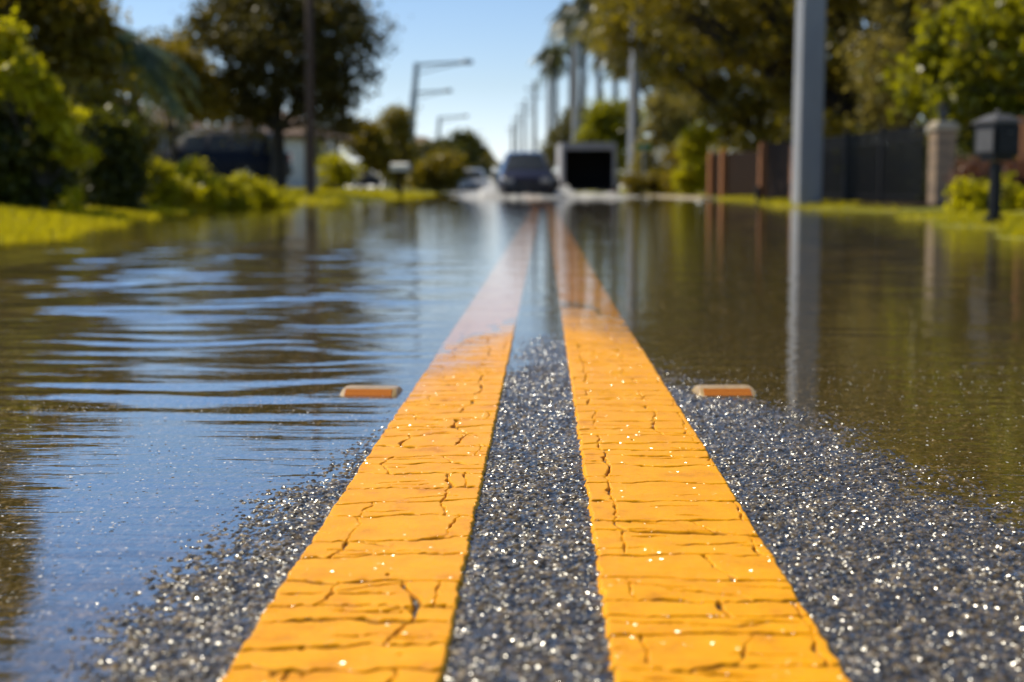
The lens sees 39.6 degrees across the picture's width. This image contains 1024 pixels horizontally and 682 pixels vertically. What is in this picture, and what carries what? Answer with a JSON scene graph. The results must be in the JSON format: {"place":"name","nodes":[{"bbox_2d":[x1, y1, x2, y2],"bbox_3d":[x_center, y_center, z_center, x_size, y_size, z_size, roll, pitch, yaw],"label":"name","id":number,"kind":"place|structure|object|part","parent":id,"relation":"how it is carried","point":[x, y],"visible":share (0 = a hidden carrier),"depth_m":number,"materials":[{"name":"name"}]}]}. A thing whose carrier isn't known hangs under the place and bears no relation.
{"place":"outdoors","nodes":[
{"label":"outdoors","id":0,"kind":"place"},
{"bbox_2d":[0,251,1023,681],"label":"road","id":1,"kind":"structure","parent":0,"point":[890,531],"depth_m":1.45,"materials":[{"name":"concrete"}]},
{"bbox_2d":[219,320,515,681],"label":"road marking","id":2,"kind":"object","parent":1,"relation":"on","point":[398,511],"visible":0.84,"depth_m":1.24,"materials":[{"name":"yellow paint"}]},
{"bbox_2d":[339,385,402,397],"bbox_3d":[-0.225,0.081,2.277,0.094,0.017,0.082,0,6,4],"label":"pavement marker","id":3,"kind":"object","parent":1,"relation":"on","point":[364,391],"visible":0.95,"depth_m":2.25,"materials":[{"name":"orange plastic"}]},
{"bbox_2d":[458,169,489,191],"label":"oncoming car","id":4,"kind":"object","parent":1,"relation":"on","point":[477,179],"visible":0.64,"depth_m":90.82,"materials":[{"name":"silver metal"}]},
{"bbox_2d":[512,113,522,151],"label":"utility pole","id":5,"kind":"object","parent":1,"relation":"on","point":[517,124],"visible":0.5,"depth_m":247.43,"materials":[{"name":"wood"}]},
{"bbox_2d":[517,100,531,150],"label":"utility pole","id":6,"kind":"object","parent":1,"relation":"on","point":[524,106],"visible":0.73,"depth_m":209.62,"materials":[{"name":"wood"}]},
{"bbox_2d":[492,151,559,195],"bbox_3d":[0.444,-5.537,47.683,2.240,1.645,4.660,0,6,-1],"label":"flooded car","id":7,"kind":"object","parent":1,"relation":"on","point":[522,172],"visible":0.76,"depth_m":46.04,"materials":[{"name":"paint"}]},
{"bbox_2d":[525,81,542,151],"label":"utility pole","id":8,"kind":"object","parent":1,"relation":"on","point":[534,97],"visible":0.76,"depth_m":172.88,"materials":[{"name":"concrete"}]},
{"bbox_2d":[538,60,559,145],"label":"utility pole","id":9,"kind":"object","parent":1,"relation":"on","point":[548,124],"visible":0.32,"depth_m":136.18,"materials":[{"name":"wood"}]},
{"bbox_2d":[554,142,618,192],"bbox_3d":[2.734,-6.421,53.854,2.430,2.040,4.673,0,6,-1],"label":"cargo trailer","id":10,"kind":"object","parent":1,"relation":"on","point":[586,166],"visible":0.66,"depth_m":53.73,"materials":[{"name":"metal"}]},
{"bbox_2d":[562,308,850,681],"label":"road marking","id":11,"kind":"object","parent":1,"relation":"on","point":[678,542],"visible":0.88,"depth_m":1.25,"materials":[{"name":"yellow paint"}]},
{"bbox_2d":[692,385,756,397],"bbox_3d":[0.338,0.080,2.265,0.094,0.017,0.082,0,6,-2],"label":"pavement marker","id":12,"kind":"object","parent":1,"relation":"on","point":[743,391],"visible":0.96,"depth_m":2.24,"materials":[{"name":"orange plastic"}]},
{"bbox_2d":[0,192,1023,423],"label":"water","id":13,"kind":"structure","parent":0,"point":[682,276],"depth_m":4.76,"materials":[{"name":"blue liquid"}]},
{"bbox_2d":[446,186,486,192],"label":"water spray","id":14,"kind":"object","parent":13,"relation":"on","point":[470,191],"visible":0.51,"depth_m":89.19,"materials":[{"name":"white liquid"}]},
{"bbox_2d":[453,175,579,197],"bbox_3d":[-0.123,-5.097,47.026,3.931,0.794,5.042,-1,6,-9],"label":"water spray","id":15,"kind":"object","parent":13,"relation":"on","point":[491,190],"visible":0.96,"depth_m":45.48,"materials":[{"name":"white liquid"}]},
{"bbox_2d":[556,185,638,196],"bbox_3d":[2.511,-5.255,49.980,3.927,0.476,3.212,5,8,36],"label":"water spray","id":16,"kind":"object","parent":13,"relation":"on","point":[568,192],"visible":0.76,"depth_m":49.32,"materials":[{"name":"white liquid"}]},
{"bbox_2d":[0,366,1023,647],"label":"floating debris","id":17,"kind":"object","parent":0,"point":[262,474],"visible":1,"depth_m":1.66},
{"bbox_2d":[0,187,1023,263],"bbox_3d":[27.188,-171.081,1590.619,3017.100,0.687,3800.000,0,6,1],"label":"ground","id":18,"kind":"structure","parent":0,"point":[915,208],"depth_m":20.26,"materials":[{"name":"green plant"}]},
{"bbox_2d":[0,83,91,208],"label":"hedge bush","id":19,"kind":"object","parent":18,"relation":"on","point":[19,183],"visible":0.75,"depth_m":15.33,"materials":[{"name":"green plant"}]},
{"bbox_2d":[0,4,98,210],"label":"lime bush","id":20,"kind":"object","parent":18,"relation":"on","point":[18,67],"visible":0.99,"depth_m":15.12,"materials":[{"name":"green plant"}]},
{"bbox_2d":[55,185,86,215],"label":"bush","id":21,"kind":"object","parent":18,"relation":"on","point":[69,204],"visible":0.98,"depth_m":15.00,"materials":[{"name":"green plant"}]},
{"bbox_2d":[0,0,143,106],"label":"olive tree","id":22,"kind":"object","parent":18,"relation":"on","point":[67,36],"visible":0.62,"depth_m":23.35,"materials":[{"name":"green plant"}]},
{"bbox_2d":[52,71,173,195],"bbox_3d":[-5.679,-2.731,19.772,1.961,2.002,1.431,0,6,1],"label":"leafy bush","id":23,"kind":"object","parent":18,"relation":"on","point":[100,99],"visible":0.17,"depth_m":19.56,"materials":[{"name":"green plant"}]},
{"bbox_2d":[74,101,163,210],"bbox_3d":[-5.136,-2.302,18.235,1.303,1.563,1.275,0,6,1],"label":"hedge bush","id":24,"kind":"object","parent":18,"relation":"on","point":[116,175],"visible":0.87,"depth_m":17.93,"materials":[{"name":"green plant"}]},
{"bbox_2d":[102,24,203,187],"bbox_3d":[-8.862,-5.314,32.802,3.367,4.015,3.188,0,6,1],"label":"palm tree","id":25,"kind":"object","parent":18,"relation":"on","point":[152,63],"visible":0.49,"depth_m":32.53,"materials":[{"name":"green plant"}]},
{"bbox_2d":[116,97,214,182],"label":"house","id":26,"kind":"structure","parent":18,"relation":"on","point":[166,141],"depth_m":47.67,"materials":[{"name":"grey paint"}]},
{"bbox_2d":[163,130,177,151],"bbox_3d":[-11.521,-6.642,47.982,0.080,1.320,1.300,1,6,5],"label":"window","id":27,"kind":"structure","parent":26,"relation":"in","point":[166,138],"depth_m":47.58,"materials":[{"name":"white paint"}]},
{"bbox_2d":[140,154,209,207],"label":"lime weeds","id":28,"kind":"object","parent":18,"relation":"on","point":[170,189],"visible":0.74,"depth_m":21.32,"materials":[{"name":"green plant"}]},
{"bbox_2d":[132,27,237,176],"bbox_3d":[-8.973,-6.048,37.633,3.397,4.408,2.987,0,6,1],"label":"olive tree","id":29,"kind":"object","parent":18,"relation":"on","point":[192,60],"visible":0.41,"depth_m":37.38,"materials":[{"name":"green plant"}]},
{"bbox_2d":[170,154,235,206],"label":"lime weeds","id":30,"kind":"object","parent":18,"relation":"on","point":[214,195],"visible":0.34,"depth_m":22.38,"materials":[{"name":"green plant"}]},
{"bbox_2d":[150,127,292,184],"bbox_3d":[-9.581,-5.839,45.359,4.890,1.902,2.320,1,6,9],"label":"parked suv","id":31,"kind":"object","parent":18,"relation":"on","point":[238,156],"visible":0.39,"depth_m":44.35,"materials":[{"name":"blue paint"}]},
{"bbox_3d":[-9.921,-6.211,44.551,0.675,0.539,0.222,1,6,9],"label":"side window","id":32,"kind":"part","parent":31,"relation":"part of","materials":[{"name":"black glass"}]},
{"bbox_3d":[-9.143,-6.201,44.415,0.616,0.537,0.205,1,6,9],"label":"side window","id":33,"kind":"part","parent":31,"relation":"part of","materials":[{"name":"black glass"}]},
{"bbox_3d":[-8.473,-6.184,44.307,0.574,0.529,0.205,1,6,9],"label":"side window","id":34,"kind":"part","parent":31,"relation":"part of","materials":[{"name":"black glass"}]},
{"bbox_3d":[-7.947,-6.157,44.231,0.316,0.534,0.219,1,6,9],"label":"side window","id":35,"kind":"part","parent":31,"relation":"part of","materials":[{"name":"black glass"}]},
{"bbox_3d":[-7.434,-6.206,44.966,0.217,0.649,1.718,1,6,9],"label":"rear window","id":36,"kind":"part","parent":31,"relation":"part of","materials":[{"name":"black glass"}]},
{"bbox_2d":[203,170,260,207],"bbox_3d":[-4.723,-2.402,23.446,1.138,0.826,1.004,0,6,1],"label":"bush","id":37,"kind":"object","parent":18,"relation":"on","point":[240,198],"visible":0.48,"depth_m":23.29,"materials":[{"name":"green plant"}]},
{"bbox_2d":[228,170,283,206],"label":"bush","id":38,"kind":"object","parent":18,"relation":"on","point":[269,200],"visible":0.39,"depth_m":24.38,"materials":[{"name":"green plant"}]},
{"bbox_2d":[255,177,306,205],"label":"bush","id":39,"kind":"object","parent":18,"relation":"on","point":[289,199],"visible":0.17,"depth_m":25.86,"materials":[{"name":"green plant"}]},
{"bbox_2d":[215,110,353,188],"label":"house","id":40,"kind":"structure","parent":18,"relation":"on","point":[297,176],"depth_m":58.26,"materials":[{"name":"beige paint"}]},
{"bbox_2d":[285,139,303,187],"bbox_3d":[-8.911,-7.253,58.237,0.800,2.000,0.105,1,6,9],"label":"door","id":41,"kind":"structure","parent":40,"relation":"in","point":[296,179],"depth_m":58.19,"materials":[{"name":"white paint"}]},
{"bbox_2d":[315,138,323,168],"bbox_3d":[-8.093,-7.831,59.400,0.080,1.320,1.300,1,6,9],"label":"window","id":42,"kind":"structure","parent":40,"relation":"in","point":[319,148],"depth_m":59.38,"materials":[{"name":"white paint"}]},
{"bbox_2d":[326,140,336,167],"bbox_3d":[-7.781,-8.035,61.296,0.080,1.320,1.300,1,6,9],"label":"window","id":43,"kind":"structure","parent":40,"relation":"in","point":[328,142],"depth_m":61.16,"materials":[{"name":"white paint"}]},
{"bbox_2d":[159,0,411,192],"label":"live oak","id":44,"kind":"object","parent":18,"relation":"on","point":[252,43],"visible":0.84,"depth_m":38.79,"materials":[{"name":"green plant"}]},
{"bbox_2d":[305,0,315,196],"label":"utility pole","id":45,"kind":"object","parent":18,"relation":"on","point":[309,108],"visible":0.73,"depth_m":37.57,"materials":[{"name":"brown wood"}]},
{"bbox_2d":[315,145,364,190],"bbox_3d":[-6.010,-5.960,49.762,1.760,1.760,1.658,0,6,1],"label":"leafy bush","id":46,"kind":"object","parent":18,"relation":"on","point":[339,171],"visible":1,"depth_m":49.56,"materials":[{"name":"green plant"}]},
{"bbox_2d":[341,167,381,187],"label":"parked car","id":47,"kind":"object","parent":18,"relation":"on","point":[376,181],"visible":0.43,"depth_m":97.81,"materials":[{"name":"blue paint"}]},
{"bbox_2d":[340,115,411,189],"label":"leafy tree","id":48,"kind":"object","parent":18,"relation":"on","point":[373,151],"visible":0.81,"depth_m":68.88,"materials":[{"name":"green plant"}]},
{"bbox_2d":[375,100,421,190],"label":"conical tree","id":49,"kind":"object","parent":18,"relation":"on","point":[396,120],"visible":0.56,"depth_m":76.86,"materials":[{"name":"green plant"}]},
{"bbox_2d":[390,163,410,197],"bbox_3d":[-3.503,-5.012,44.814,0.615,1.215,0.234,3,7,23],"label":"mailbox","id":50,"kind":"object","parent":18,"relation":"on","point":[400,169],"visible":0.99,"depth_m":44.74,"materials":[{"name":"white paint"}]},
{"bbox_2d":[382,136,457,191],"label":"house","id":51,"kind":"structure","parent":18,"relation":"on","point":[385,185],"depth_m":127.73,"materials":[{"name":"beige paint"}]},
{"bbox_2d":[405,89,451,188],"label":"street light","id":52,"kind":"object","parent":18,"relation":"on","point":[442,91],"visible":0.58,"depth_m":124.51,"materials":[{"name":"metal"}]},
{"bbox_2d":[392,138,469,190],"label":"roadside tree","id":53,"kind":"object","parent":18,"relation":"on","point":[426,146],"visible":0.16,"depth_m":98.48,"materials":[{"name":"green plant"}]},
{"bbox_2d":[403,148,473,192],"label":"bush","id":54,"kind":"object","parent":18,"relation":"on","point":[443,171],"visible":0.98,"depth_m":90.48,"materials":[{"name":"green plant"}]},
{"bbox_2d":[407,59,472,189],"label":"street light","id":55,"kind":"object","parent":18,"relation":"on","point":[414,91],"visible":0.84,"depth_m":97.66,"materials":[{"name":"metal"}]},
{"bbox_2d":[436,115,468,140],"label":"street light","id":56,"kind":"object","parent":18,"relation":"on","point":[439,126],"visible":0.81,"depth_m":165.33,"materials":[{"name":"metal"}]},
{"bbox_2d":[432,127,487,191],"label":"roadside tree","id":57,"kind":"object","parent":18,"relation":"on","point":[460,137],"visible":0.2,"depth_m":118.36,"materials":[{"name":"green plant"}]},
{"bbox_2d":[467,136,500,191],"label":"roadside tree","id":58,"kind":"object","parent":18,"relation":"on","point":[479,160],"visible":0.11,"depth_m":148.36,"materials":[{"name":"green plant"}]},
{"bbox_2d":[483,149,497,183],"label":"roadside tree","id":59,"kind":"object","parent":18,"relation":"on","point":[492,158],"visible":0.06,"depth_m":187.72,"materials":[{"name":"green plant"}]},
{"bbox_2d":[487,160,500,185],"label":"roadside tree","id":60,"kind":"object","parent":18,"relation":"on","point":[498,166],"visible":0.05,"depth_m":246.91,"materials":[{"name":"green plant"}]},
{"bbox_2d":[507,123,515,151],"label":"utility pole","id":61,"kind":"object","parent":18,"relation":"on","point":[512,128],"visible":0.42,"depth_m":287.16,"materials":[{"name":"wood"}]},
{"bbox_2d":[532,139,552,156],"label":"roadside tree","id":62,"kind":"object","parent":18,"relation":"on","point":[540,146],"depth_m":158.12,"materials":[{"name":"green plant"}]},
{"bbox_2d":[528,42,568,177],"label":"palm tree","id":63,"kind":"object","parent":18,"relation":"on","point":[551,65],"visible":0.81,"depth_m":122.92,"materials":[{"name":"green plant"}]},
{"bbox_2d":[497,162,626,187],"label":"woods","id":64,"kind":"object","parent":18,"relation":"on","point":[620,177],"visible":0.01,"depth_m":405.36,"materials":[{"name":"green plant"}]},
{"bbox_2d":[543,1,584,108],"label":"palm tree","id":65,"kind":"object","parent":18,"relation":"on","point":[554,28],"visible":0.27,"depth_m":110.05,"materials":[{"name":"green plant"}]},
{"bbox_2d":[538,103,590,173],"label":"roadside tree","id":66,"kind":"object","parent":18,"relation":"on","point":[555,137],"visible":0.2,"depth_m":108.31,"materials":[{"name":"green plant"}]},
{"bbox_2d":[552,11,589,133],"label":"palm tree","id":67,"kind":"object","parent":18,"relation":"on","point":[566,38],"visible":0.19,"depth_m":103.28,"materials":[{"name":"green plant"}]},
{"bbox_2d":[560,9,589,191],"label":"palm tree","id":68,"kind":"object","parent":18,"relation":"on","point":[575,101],"visible":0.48,"depth_m":98.45,"materials":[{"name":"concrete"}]},
{"bbox_2d":[559,0,605,191],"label":"palm tree","id":69,"kind":"object","parent":18,"relation":"on","point":[578,5],"visible":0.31,"depth_m":86.49,"materials":[{"name":"green plant"}]},
{"bbox_2d":[562,91,650,191],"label":"roadside tree","id":70,"kind":"object","parent":18,"relation":"on","point":[605,122],"visible":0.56,"depth_m":82.31,"materials":[{"name":"green plant"}]},
{"bbox_2d":[586,43,628,177],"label":"palm tree","id":71,"kind":"object","parent":18,"relation":"on","point":[615,84],"visible":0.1,"depth_m":94.50,"materials":[{"name":"green plant"}]},
{"bbox_2d":[627,0,639,191],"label":"utility pole","id":72,"kind":"object","parent":18,"relation":"on","point":[634,118],"visible":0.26,"depth_m":61.03,"materials":[{"name":"concrete"}]},
{"bbox_2d":[636,143,651,177],"bbox_3d":[5.321,-6.888,57.489,0.620,2.200,0.060,0,6,1],"label":"street sign","id":73,"kind":"object","parent":18,"relation":"on","point":[643,146],"visible":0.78,"depth_m":57.38,"materials":[{"name":"metal"}]},
{"bbox_2d":[619,168,673,195],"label":"leafy bush","id":74,"kind":"object","parent":18,"relation":"on","point":[636,184],"visible":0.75,"depth_m":55.33,"materials":[{"name":"green plant"}]},
{"bbox_2d":[620,88,700,193],"bbox_3d":[6.459,-8.333,59.369,3.261,4.698,2.964,3,7,26],"label":"palm shrub","id":75,"kind":"object","parent":18,"relation":"on","point":[659,108],"visible":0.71,"depth_m":58.96,"materials":[{"name":"green plant"}]},
{"bbox_2d":[573,0,754,152],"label":"mossy oak","id":76,"kind":"object","parent":18,"relation":"on","point":[621,72],"visible":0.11,"depth_m":64.45,"materials":[{"name":"green plant"}]},
{"bbox_2d":[641,194,718,198],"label":"kerb","id":77,"kind":"structure","parent":18,"relation":"on","point":[687,197],"depth_m":44.33,"materials":[{"name":"concrete"}]},
{"bbox_2d":[653,143,733,193],"bbox_3d":[6.838,-5.969,49.384,3.942,2.089,2.471,0,6,1],"label":"leafy bush","id":78,"kind":"object","parent":18,"relation":"on","point":[667,158],"visible":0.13,"depth_m":49.31,"materials":[{"name":"green plant"}]},
{"bbox_2d":[669,119,722,195],"bbox_3d":[5.814,-5.776,45.509,1.526,2.660,1.381,-3,7,-28],"label":"bush","id":79,"kind":"object","parent":18,"relation":"on","point":[689,177],"visible":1,"depth_m":45.28,"materials":[{"name":"green plant"}]},
{"bbox_2d":[573,0,860,158],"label":"live oak","id":80,"kind":"object","parent":18,"relation":"on","point":[739,110],"visible":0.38,"depth_m":46.70,"materials":[{"name":"green plant"}]},
{"bbox_2d":[707,149,758,196],"bbox_3d":[6.505,-4.834,41.823,0.205,1.670,3.644,-2,6,-15],"label":"wooden fence","id":81,"kind":"object","parent":18,"relation":"on","point":[733,174],"visible":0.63,"depth_m":41.95,"materials":[{"name":"brown wood"}]},
{"bbox_2d":[755,186,761,201],"bbox_3d":[5.664,-3.279,32.719,0.150,0.560,0.150,0,6,1],"label":"bollard","id":82,"kind":"object","parent":18,"relation":"on","point":[758,192],"visible":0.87,"depth_m":32.66,"materials":[{"name":"brown wood"}]},
{"bbox_2d":[758,141,791,198],"bbox_3d":[6.218,-3.893,33.137,0.195,1.620,3.023,-1,6,-6],"label":"wooden fence","id":83,"kind":"object","parent":18,"relation":"on","point":[775,172],"visible":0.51,"depth_m":33.53,"materials":[{"name":"brown wood"}]},
{"bbox_2d":[606,0,950,142],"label":"live oak","id":84,"kind":"object","parent":18,"relation":"on","point":[767,50],"visible":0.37,"depth_m":33.91,"materials":[{"name":"green plant"}]},
{"bbox_2d":[791,0,825,205],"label":"utility pole","id":85,"kind":"object","parent":18,"relation":"on","point":[808,115],"visible":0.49,"depth_m":24.43,"materials":[{"name":"concrete"}]},
{"bbox_2d":[749,7,875,143],"bbox_3d":[12.955,-11.938,58.739,10.135,11.723,5.948,0,6,1],"label":"background oak","id":86,"kind":"object","parent":18,"relation":"on","point":[862,127],"visible":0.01,"depth_m":58.32,"materials":[{"name":"green plant"}]},
{"bbox_2d":[822,126,925,202],"bbox_3d":[5.859,-2.893,23.764,0.070,1.300,5.572,0,6,-4],"label":"iron fence","id":87,"kind":"object","parent":18,"relation":"on","point":[884,164],"visible":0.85,"depth_m":23.16,"materials":[{"name":"black metal"}]},
{"bbox_2d":[752,194,1003,206],"bbox_3d":[7.809,-2.793,27.894,5.424,0.182,15.600,0,6,1],"label":"mulch bed","id":88,"kind":"object","parent":18,"relation":"on","point":[887,203],"visible":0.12,"depth_m":22.08,"materials":[{"name":"brown soil"}]},
{"bbox_2d":[825,0,974,139],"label":"mossy oak","id":89,"kind":"object","parent":18,"relation":"on","point":[900,32],"visible":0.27,"depth_m":29.78,"materials":[{"name":"green plant"}]},
{"bbox_2d":[868,11,961,142],"bbox_3d":[14.231,-8.998,40.899,9.310,9.685,6.954,0,6,1],"label":"background oak","id":90,"kind":"object","parent":18,"relation":"on","point":[925,125],"visible":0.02,"depth_m":40.70,"materials":[{"name":"green plant"}]},
{"bbox_2d":[823,117,1013,201],"bbox_3d":[6.573,-2.960,24.316,1.834,1.460,7.483,0,6,-3],"label":"hedge","id":91,"kind":"object","parent":18,"relation":"on","point":[964,147],"visible":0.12,"depth_m":21.75,"materials":[{"name":"green plant"}]},
{"bbox_2d":[857,0,1023,132],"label":"leafy tree","id":92,"kind":"object","parent":18,"relation":"on","point":[944,71],"visible":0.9,"depth_m":21.75,"materials":[{"name":"green plant"}]},
{"bbox_2d":[926,121,959,205],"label":"gate pillar","id":93,"kind":"structure","parent":18,"relation":"on","point":[942,149],"depth_m":20.38,"materials":[{"name":"stone"}]},
{"bbox_2d":[936,100,949,120],"bbox_3d":[6.195,-3.311,20.430,0.160,0.300,0.160,-1,6,-8],"label":"lantern","id":94,"kind":"object","parent":93,"relation":"on","point":[942,113],"visible":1,"depth_m":20.39,"materials":[{"name":"black metal"}]},
{"bbox_2d":[889,0,1023,163],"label":"background oak","id":95,"kind":"object","parent":18,"relation":"on","point":[935,3],"visible":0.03,"depth_m":25.81,"materials":[{"name":"green plant"}]},
{"bbox_2d":[932,172,1023,213],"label":"leafy bush","id":96,"kind":"object","parent":18,"relation":"on","point":[973,195],"visible":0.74,"depth_m":16.13,"materials":[{"name":"green plant"}]},
{"bbox_2d":[941,153,1023,208],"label":"leafy bush","id":97,"kind":"object","parent":18,"relation":"on","point":[973,168],"visible":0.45,"depth_m":17.11,"materials":[{"name":"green plant"}]},
{"bbox_2d":[971,110,1023,224],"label":"mailbox","id":98,"kind":"object","parent":18,"relation":"on","point":[997,136],"visible":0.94,"depth_m":11.92,"materials":[{"name":"black paint"}]},
{"bbox_2d":[998,128,1018,152],"bbox_3d":[4.128,-1.666,11.818,0.190,0.210,0.031,-1,6,-13],"label":"door","id":99,"kind":"structure","parent":98,"relation":"in","point":[1008,138],"depth_m":11.82,"materials":[{"name":"black paint"}]},
{"bbox_2d":[1018,117,1023,163],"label":"wooden post","id":100,"kind":"object","parent":18,"relation":"on","point":[1022,141],"visible":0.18,"depth_m":18.64,"materials":[{"name":"brown wood"}]},
{"bbox_2d":[103,0,928,187],"label":"sky","id":101,"kind":"structure","parent":0,"point":[501,38],"materials":[{"name":"blue"}]}
]}

